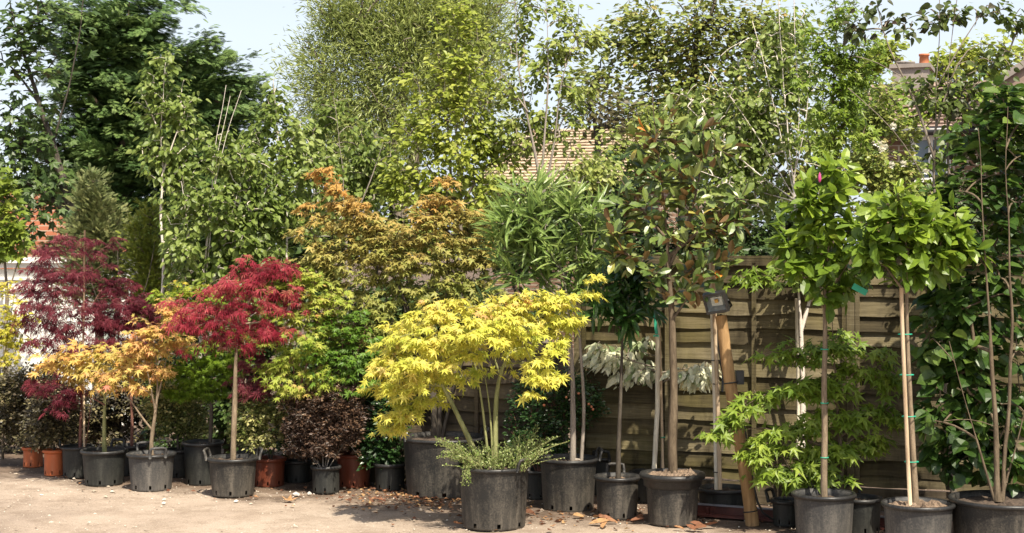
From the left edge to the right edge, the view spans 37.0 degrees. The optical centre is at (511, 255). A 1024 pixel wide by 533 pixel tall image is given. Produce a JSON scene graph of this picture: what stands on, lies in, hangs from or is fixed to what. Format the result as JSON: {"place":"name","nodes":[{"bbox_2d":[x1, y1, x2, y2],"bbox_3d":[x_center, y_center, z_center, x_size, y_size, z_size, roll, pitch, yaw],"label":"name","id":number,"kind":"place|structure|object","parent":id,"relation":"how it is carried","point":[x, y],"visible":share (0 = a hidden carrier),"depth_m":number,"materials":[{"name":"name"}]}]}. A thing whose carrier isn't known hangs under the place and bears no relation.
{"place":"outdoors","nodes":[
{"label":"outdoors","id":0,"kind":"place"},
{"bbox_2d":[0,178,65,268],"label":"brick building","id":1,"kind":"structure","parent":0,"point":[43,227],"depth_m":22.89,"materials":[{"name":"brick"}]},
{"bbox_2d":[0,250,137,424],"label":"garden wall","id":2,"kind":"structure","parent":0,"point":[23,264],"depth_m":15.00,"materials":[{"name":"white paint"}]},
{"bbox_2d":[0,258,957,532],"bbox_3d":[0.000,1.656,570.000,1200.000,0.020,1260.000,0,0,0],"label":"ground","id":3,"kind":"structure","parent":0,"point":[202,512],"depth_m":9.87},
{"bbox_2d":[0,166,35,372],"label":"tree","id":4,"kind":"object","parent":3,"relation":"on","point":[13,233],"visible":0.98,"depth_m":14.16,"materials":[{"name":"green plant"}]},
{"bbox_2d":[0,278,42,459],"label":"maple tree","id":5,"kind":"object","parent":3,"relation":"on","point":[6,340],"visible":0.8,"depth_m":12.38,"materials":[{"name":"yellow plant"}]},
{"bbox_2d":[0,361,64,467],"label":"potted shrub","id":6,"kind":"object","parent":3,"relation":"on","point":[12,401],"visible":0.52,"depth_m":11.93,"materials":[{"name":"green plant"}]},
{"bbox_2d":[13,373,94,475],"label":"potted shrub","id":7,"kind":"object","parent":3,"relation":"on","point":[48,428],"visible":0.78,"depth_m":11.47,"materials":[{"name":"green plant"}]},
{"bbox_2d":[0,0,108,256],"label":"sycamore tree","id":8,"kind":"object","parent":3,"relation":"on","point":[28,144],"visible":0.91,"depth_m":17.92,"materials":[{"name":"green plant"}]},
{"bbox_2d":[8,230,147,477],"bbox_3d":[-3.255,0.729,11.465,1.061,1.841,0.485,0,0,0],"label":"potted maple","id":9,"kind":"object","parent":3,"relation":"on","point":[72,458],"visible":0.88,"depth_m":11.43,"materials":[{"name":"plant"}]},
{"bbox_2d":[0,245,159,453],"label":"evergreen bush","id":10,"kind":"object","parent":3,"relation":"on","point":[116,418],"visible":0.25,"depth_m":12.80,"materials":[{"name":"green plant"}]},
{"bbox_2d":[49,155,140,440],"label":"juniper tree","id":11,"kind":"object","parent":3,"relation":"on","point":[95,211],"visible":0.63,"depth_m":13.51,"materials":[{"name":"green plant"}]},
{"bbox_2d":[20,338,176,485],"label":"potted maple","id":12,"kind":"object","parent":3,"relation":"on","point":[104,464],"visible":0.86,"depth_m":11.04,"materials":[{"name":"plant"}]},
{"bbox_2d":[77,277,167,475],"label":"potted maple","id":13,"kind":"object","parent":3,"relation":"on","point":[134,309],"visible":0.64,"depth_m":11.53,"materials":[{"name":"plant"}]},
{"bbox_2d":[0,0,277,270],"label":"cypress tree","id":14,"kind":"object","parent":3,"relation":"on","point":[107,128],"visible":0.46,"depth_m":19.62,"materials":[{"name":"green plant"}]},
{"bbox_2d":[82,297,199,490],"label":"potted maple","id":15,"kind":"object","parent":3,"relation":"on","point":[152,466],"visible":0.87,"depth_m":10.82,"materials":[{"name":"plant"}]},
{"bbox_2d":[114,193,179,440],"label":"cypress tree","id":16,"kind":"object","parent":3,"relation":"on","point":[141,257],"visible":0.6,"depth_m":13.14,"materials":[{"name":"green plant"}]},
{"bbox_2d":[124,44,217,442],"bbox_3d":[-2.791,-0.048,12.638,0.823,3.396,0.443,0,0,11],"label":"birch tree","id":17,"kind":"object","parent":3,"relation":"on","point":[169,157],"visible":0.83,"depth_m":12.60,"materials":[{"name":"green plant"}]},
{"bbox_2d":[136,369,216,477],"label":"potted shrub","id":18,"kind":"object","parent":3,"relation":"on","point":[172,420],"visible":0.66,"depth_m":11.37,"materials":[{"name":"green plant"}]},
{"bbox_2d":[144,280,262,485],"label":"potted maple","id":19,"kind":"object","parent":3,"relation":"on","point":[199,384],"visible":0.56,"depth_m":11.05,"materials":[{"name":"plant"}]},
{"bbox_2d":[153,87,293,435],"bbox_3d":[-2.301,0.145,12.238,1.136,3.011,0.682,0,0,0],"label":"birch tree","id":20,"kind":"object","parent":3,"relation":"on","point":[239,241],"visible":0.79,"depth_m":12.15,"materials":[{"name":"green plant"}]},
{"bbox_2d":[154,254,310,496],"bbox_3d":[-1.928,0.819,10.598,1.082,1.663,0.414,0,0,0],"label":"potted maple","id":21,"kind":"object","parent":3,"relation":"on","point":[233,472],"visible":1,"depth_m":10.55,"materials":[{"name":"red plant"}]},
{"bbox_2d":[131,248,339,457],"bbox_3d":[-1.955,0.827,12.315,2.232,1.826,0.704,0,0,0],"label":"evergreen bush","id":22,"kind":"object","parent":3,"relation":"on","point":[220,412],"visible":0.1,"depth_m":12.19,"materials":[{"name":"green plant"}]},
{"bbox_2d":[221,353,288,455],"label":"potted maple","id":23,"kind":"object","parent":3,"relation":"on","point":[248,386],"visible":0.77,"depth_m":10.73,"materials":[{"name":"plant"}]},
{"bbox_2d":[224,380,295,486],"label":"potted shrub","id":24,"kind":"object","parent":3,"relation":"on","point":[255,420],"visible":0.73,"depth_m":10.81,"materials":[{"name":"green plant"}]},
{"bbox_2d":[166,196,353,380],"bbox_3d":[-2.548,0.432,15.658,2.265,2.435,1.154,0,0,0],"label":"evergreen bush","id":25,"kind":"object","parent":3,"relation":"on","point":[299,250],"visible":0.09,"depth_m":15.45,"materials":[{"name":"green plant"}]},
{"bbox_2d":[200,129,350,381],"bbox_3d":[-2.418,0.136,16.531,2.130,3.028,0.929,0,0,0],"label":"leafy tree","id":26,"kind":"object","parent":3,"relation":"on","point":[234,197],"visible":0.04,"depth_m":16.42,"materials":[{"name":"green plant"}]},
{"bbox_2d":[282,495,297,500],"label":"fallen leaf","id":27,"kind":"object","parent":3,"relation":"on","point":[289,498],"visible":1,"depth_m":10.30,"materials":[{"name":"plant"}]},
{"bbox_2d":[233,72,349,342],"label":"birch tree","id":28,"kind":"object","parent":3,"relation":"on","point":[287,153],"visible":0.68,"depth_m":12.38,"materials":[{"name":"green plant"}]},
{"bbox_2d":[264,400,324,482],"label":"potted shrub","id":29,"kind":"object","parent":3,"relation":"on","point":[300,471],"visible":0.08,"depth_m":11.13,"materials":[{"name":"black plastic"}]},
{"bbox_2d":[246,265,354,480],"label":"potted maple","id":30,"kind":"object","parent":3,"relation":"on","point":[282,365],"visible":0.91,"depth_m":10.64,"materials":[{"name":"plant"}]},
{"bbox_2d":[276,367,374,493],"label":"potted shrub","id":31,"kind":"object","parent":3,"relation":"on","point":[314,425],"visible":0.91,"depth_m":10.64,"materials":[{"name":"brown plant"}]},
{"bbox_2d":[299,309,386,463],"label":"potted maple","id":32,"kind":"object","parent":3,"relation":"on","point":[347,363],"visible":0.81,"depth_m":10.64,"materials":[{"name":"plant"}]},
{"bbox_2d":[287,91,411,311],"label":"birch tree","id":33,"kind":"object","parent":3,"relation":"on","point":[363,166],"visible":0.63,"depth_m":13.54,"materials":[{"name":"green plant"}]},
{"bbox_2d":[331,374,386,487],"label":"potted shrub","id":34,"kind":"object","parent":3,"relation":"on","point":[349,475],"visible":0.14,"depth_m":10.90,"materials":[{"name":"green plant"}]},
{"bbox_2d":[355,396,412,490],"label":"potted shrub","id":35,"kind":"object","parent":3,"relation":"on","point":[389,466],"visible":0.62,"depth_m":10.78,"materials":[{"name":"green plant"}]},
{"bbox_2d":[282,166,508,498],"bbox_3d":[-0.806,0.504,10.733,1.697,2.292,0.784,0,0,0],"label":"potted maple","id":36,"kind":"object","parent":3,"relation":"on","point":[428,475],"visible":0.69,"depth_m":10.84,"materials":[{"name":"plant"}]},
{"bbox_2d":[258,0,539,299],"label":"willow tree","id":37,"kind":"object","parent":3,"relation":"on","point":[403,34],"visible":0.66,"depth_m":20.76,"materials":[{"name":"green plant"}]},
{"bbox_2d":[55,473,771,530],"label":"leaf litter","id":38,"kind":"object","parent":3,"relation":"on","point":[427,500],"visible":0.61,"depth_m":10.23,"materials":[{"name":"brown plant"}]},
{"bbox_2d":[327,155,517,290],"bbox_3d":[-0.971,0.298,16.003,2.495,2.703,1.124,0,0,0],"label":"evergreen bush","id":39,"kind":"object","parent":3,"relation":"on","point":[406,222],"visible":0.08,"depth_m":15.88,"materials":[{"name":"green plant"}]},
{"bbox_2d":[318,338,567,482],"bbox_3d":[-0.519,1.115,10.979,1.910,1.070,0.086,0,0,20],"label":"timber fence","id":40,"kind":"object","parent":3,"relation":"on","point":[468,405],"visible":0.12,"depth_m":10.84,"materials":[{"name":"brown wood"}]},
{"bbox_2d":[370,0,530,283],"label":"hornbeam tree","id":41,"kind":"object","parent":3,"relation":"on","point":[393,178],"visible":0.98,"depth_m":12.74,"materials":[{"name":"green plant"}]},
{"bbox_2d":[334,252,573,342],"bbox_3d":[-0.491,0.783,11.918,1.995,1.734,0.688,0,0,0],"label":"evergreen bush","id":42,"kind":"object","parent":3,"relation":"on","point":[400,309],"visible":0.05,"depth_m":11.83,"materials":[{"name":"green plant"}]},
{"bbox_2d":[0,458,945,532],"bbox_3d":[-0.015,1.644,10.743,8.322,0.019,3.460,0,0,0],"label":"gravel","id":43,"kind":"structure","parent":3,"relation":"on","point":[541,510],"depth_m":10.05,"materials":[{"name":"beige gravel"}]},
{"bbox_2d":[355,273,607,530],"bbox_3d":[-0.179,0.873,9.374,1.565,1.554,1.000,0,0,0],"label":"potted maple","id":44,"kind":"object","parent":3,"relation":"on","point":[494,490],"visible":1,"depth_m":9.24,"materials":[{"name":"yellow plant"}]},
{"bbox_2d":[526,509,534,513],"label":"fallen leaf","id":45,"kind":"object","parent":3,"relation":"on","point":[530,511],"visible":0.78,"depth_m":9.75,"materials":[{"name":"brown plant"}]},
{"bbox_2d":[474,0,627,342],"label":"lime tree","id":46,"kind":"object","parent":3,"relation":"on","point":[540,122],"visible":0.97,"depth_m":12.70,"materials":[{"name":"green plant"}]},
{"bbox_2d":[466,155,642,511],"bbox_3d":[0.251,0.488,10.035,1.241,2.323,0.686,0,0,12],"label":"potted oleander","id":47,"kind":"object","parent":3,"relation":"on","point":[568,479],"visible":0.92,"depth_m":9.96,"materials":[{"name":"green plant"}]},
{"bbox_2d":[502,363,611,499],"bbox_3d":[0.302,1.187,10.388,0.743,0.925,0.421,0,0,0],"label":"potted shrub","id":48,"kind":"object","parent":3,"relation":"on","point":[549,423],"visible":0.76,"depth_m":10.36,"materials":[{"name":"green plant"}]},
{"bbox_2d":[479,144,675,333],"bbox_3d":[0.606,0.272,14.983,1.961,2.755,0.911,0,0,0],"label":"evergreen bush","id":49,"kind":"object","parent":3,"relation":"on","point":[614,192],"visible":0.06,"depth_m":14.93,"materials":[{"name":"green plant"}]},
{"bbox_2d":[473,94,683,219],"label":"leafy tree","id":50,"kind":"object","parent":3,"relation":"on","point":[643,118],"visible":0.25,"depth_m":15.44,"materials":[{"name":"green plant"}]},
{"bbox_2d":[589,518,607,523],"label":"fallen leaf","id":51,"kind":"object","parent":3,"relation":"on","point":[599,520],"visible":1,"depth_m":9.37,"materials":[{"name":"plant"}]},
{"bbox_2d":[592,450,610,494],"bbox_3d":[0.633,1.490,10.602,0.232,0.321,0.261,0,0,0],"label":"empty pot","id":52,"kind":"object","parent":3,"relation":"on","point":[600,466],"visible":0.27,"depth_m":10.52,"materials":[{"name":"plastic"}]},
{"bbox_2d":[554,68,655,175],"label":"plum tree","id":53,"kind":"object","parent":3,"relation":"on","point":[598,120],"visible":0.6,"depth_m":18.97,"materials":[{"name":"green plant"}]},
{"bbox_2d":[599,515,612,518],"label":"fallen leaf","id":54,"kind":"object","parent":3,"relation":"on","point":[605,516],"visible":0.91,"depth_m":9.53,"materials":[{"name":"brown plant"}]},
{"bbox_2d":[576,250,674,519],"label":"potted standard tree","id":55,"kind":"object","parent":3,"relation":"on","point":[617,494],"visible":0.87,"depth_m":9.64,"materials":[{"name":"green plant"}]},
{"bbox_2d":[629,517,643,520],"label":"fallen leaf","id":56,"kind":"object","parent":3,"relation":"on","point":[636,518],"visible":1,"depth_m":9.47,"materials":[{"name":"brown plant"}]},
{"bbox_2d":[578,271,721,502],"bbox_3d":[0.965,0.861,10.245,1.026,1.579,0.726,0,0,0],"label":"potted dogwood","id":57,"kind":"object","parent":3,"relation":"on","point":[695,376],"visible":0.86,"depth_m":10.32,"materials":[{"name":"plant"}]},
{"bbox_2d":[594,80,766,526],"bbox_3d":[1.044,0.280,9.472,1.086,2.739,0.415,0,0,0],"label":"potted magnolia","id":58,"kind":"object","parent":3,"relation":"on","point":[672,489],"visible":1,"depth_m":9.45,"materials":[{"name":"green plant"}]},
{"bbox_2d":[687,524,695,529],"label":"fallen leaf","id":59,"kind":"object","parent":3,"relation":"on","point":[691,526],"visible":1,"depth_m":9.20,"materials":[{"name":"orange plant"}]},
{"bbox_2d":[544,0,839,232],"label":"hawthorn tree","id":60,"kind":"object","parent":3,"relation":"on","point":[697,49],"visible":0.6,"depth_m":19.85,"materials":[{"name":"green plant"}]},
{"bbox_2d":[691,521,701,524],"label":"fallen leaf","id":61,"kind":"object","parent":3,"relation":"on","point":[696,522],"visible":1,"depth_m":9.30,"materials":[{"name":"brown plant"}]},
{"bbox_2d":[695,524,706,527],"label":"fallen leaf","id":62,"kind":"object","parent":3,"relation":"on","point":[700,526],"visible":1,"depth_m":9.19,"materials":[{"name":"brown plant"}]},
{"bbox_2d":[699,253,742,505],"bbox_3d":[1.366,0.807,9.892,0.342,1.685,0.339,0,0,0],"label":"potted cane","id":63,"kind":"object","parent":3,"relation":"on","point":[717,491],"visible":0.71,"depth_m":9.85,"materials":[{"name":"plastic"}]},
{"bbox_2d":[630,192,847,258],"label":"evergreen bush","id":64,"kind":"object","parent":3,"relation":"on","point":[755,245],"visible":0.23,"depth_m":13.47,"materials":[{"name":"green plant"}]},
{"bbox_2d":[655,0,829,225],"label":"birch tree","id":65,"kind":"object","parent":3,"relation":"on","point":[752,123],"visible":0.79,"depth_m":11.66,"materials":[{"name":"green plant"}]},
{"bbox_2d":[715,314,779,525],"bbox_3d":[1.538,1.015,9.458,0.558,1.308,0.161,0,0,6],"label":"leaning pole","id":66,"kind":"object","parent":3,"relation":"on","point":[732,378],"visible":0.63,"depth_m":9.45,"materials":[{"name":"brown wood"}]},
{"bbox_2d":[702,289,732,314],"bbox_3d":[1.272,0.286,9.477,0.171,0.161,0.130,0,0,21],"label":"flood light","id":67,"kind":"object","parent":66,"relation":"attached to","point":[719,301],"visible":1,"depth_m":9.44,"materials":[{"name":"black plastic"}]},
{"bbox_2d":[656,93,888,227],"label":"leafy tree","id":68,"kind":"object","parent":3,"relation":"on","point":[803,168],"visible":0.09,"depth_m":14.43,"materials":[{"name":"green plant"}]},
{"bbox_2d":[764,487,795,526],"bbox_3d":[1.684,1.541,9.400,0.248,0.218,0.200,0,0,30],"label":"empty pot","id":69,"kind":"object","parent":3,"relation":"on","point":[784,510],"visible":0.73,"depth_m":9.33,"materials":[{"name":"plastic"}]},
{"bbox_2d":[697,503,884,529],"bbox_3d":[1.823,1.616,9.459,1.512,0.068,0.101,0,0,25],"label":"metal channel","id":70,"kind":"object","parent":3,"relation":"on","point":[720,511],"visible":0.16,"depth_m":9.67,"materials":[{"name":"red metal"}]},
{"bbox_2d":[766,256,819,496],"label":"potted birch","id":71,"kind":"object","parent":3,"relation":"on","point":[801,408],"visible":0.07,"depth_m":9.90,"materials":[{"name":"plant"}]},
{"bbox_2d":[574,251,1023,510],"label":"timber fence","id":72,"kind":"object","parent":3,"relation":"on","point":[760,320],"visible":0.32,"depth_m":10.17,"materials":[{"name":"brown wood"}]},
{"bbox_2d":[695,265,903,532],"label":"maple","id":73,"kind":"object","parent":3,"relation":"on","point":[757,452],"visible":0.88,"depth_m":9.13,"materials":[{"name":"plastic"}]},
{"bbox_2d":[763,148,880,532],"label":"potted standard tree","id":74,"kind":"object","parent":3,"relation":"on","point":[826,509],"visible":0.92,"depth_m":8.89,"materials":[{"name":"green plant"}]},
{"bbox_2d":[784,0,897,485],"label":"sweetgum tree","id":75,"kind":"object","parent":3,"relation":"on","point":[854,81],"visible":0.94,"depth_m":10.86,"materials":[{"name":"green plant"}]},
{"bbox_2d":[841,78,941,296],"bbox_3d":[2.804,0.173,11.238,0.792,2.954,0.627,0,0,0],"label":"climbing rose","id":76,"kind":"object","parent":3,"relation":"on","point":[875,182],"visible":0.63,"depth_m":11.26,"materials":[{"name":"green plant"}]},
{"bbox_2d":[836,178,995,532],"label":"potted standard tree","id":77,"kind":"object","parent":3,"relation":"on","point":[924,237],"visible":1,"depth_m":8.49,"materials":[{"name":"green plant"}]},
{"bbox_2d":[833,0,1023,520],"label":"katsura tree","id":78,"kind":"object","parent":3,"relation":"on","point":[952,108],"visible":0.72,"depth_m":9.54,"materials":[{"name":"green plant"}]},
{"bbox_2d":[838,28,1023,112],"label":"ash tree","id":79,"kind":"object","parent":3,"relation":"on","point":[970,55],"visible":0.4,"depth_m":29.81,"materials":[{"name":"green plant"}]},
{"bbox_2d":[849,64,1021,196],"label":"leafy tree","id":80,"kind":"object","parent":3,"relation":"on","point":[906,101],"visible":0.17,"depth_m":12.96,"materials":[{"name":"green plant"}]},
{"bbox_2d":[896,130,1023,258],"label":"evergreen bush","id":81,"kind":"object","parent":3,"relation":"on","point":[979,229],"visible":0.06,"depth_m":12.54,"materials":[{"name":"green plant"}]},
{"bbox_2d":[898,73,1023,532],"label":"potted hazel","id":82,"kind":"object","parent":3,"relation":"on","point":[963,354],"visible":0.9,"depth_m":8.74,"materials":[{"name":"green plant"}]},
{"bbox_2d":[0,0,1023,257],"label":"sky","id":83,"kind":"structure","parent":0,"point":[253,24],"materials":[{"name":"white"}]},
{"bbox_2d":[476,127,744,348],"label":"house","id":84,"kind":"structure","parent":0,"point":[587,145],"depth_m":27.83,"materials":[{"name":"brown brick"}]},
{"bbox_2d":[852,53,1023,296],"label":"house","id":85,"kind":"structure","parent":0,"point":[909,68],"depth_m":21.76,"materials":[{"name":"brown brick"}]},
{"bbox_2d":[910,135,950,181],"bbox_3d":[5.930,-1.372,21.670,0.560,0.658,0.110,0,0,20],"label":"window","id":86,"kind":"structure","parent":85,"relation":"in","point":[923,144],"depth_m":21.70,"materials":[{"name":"grey glass"}]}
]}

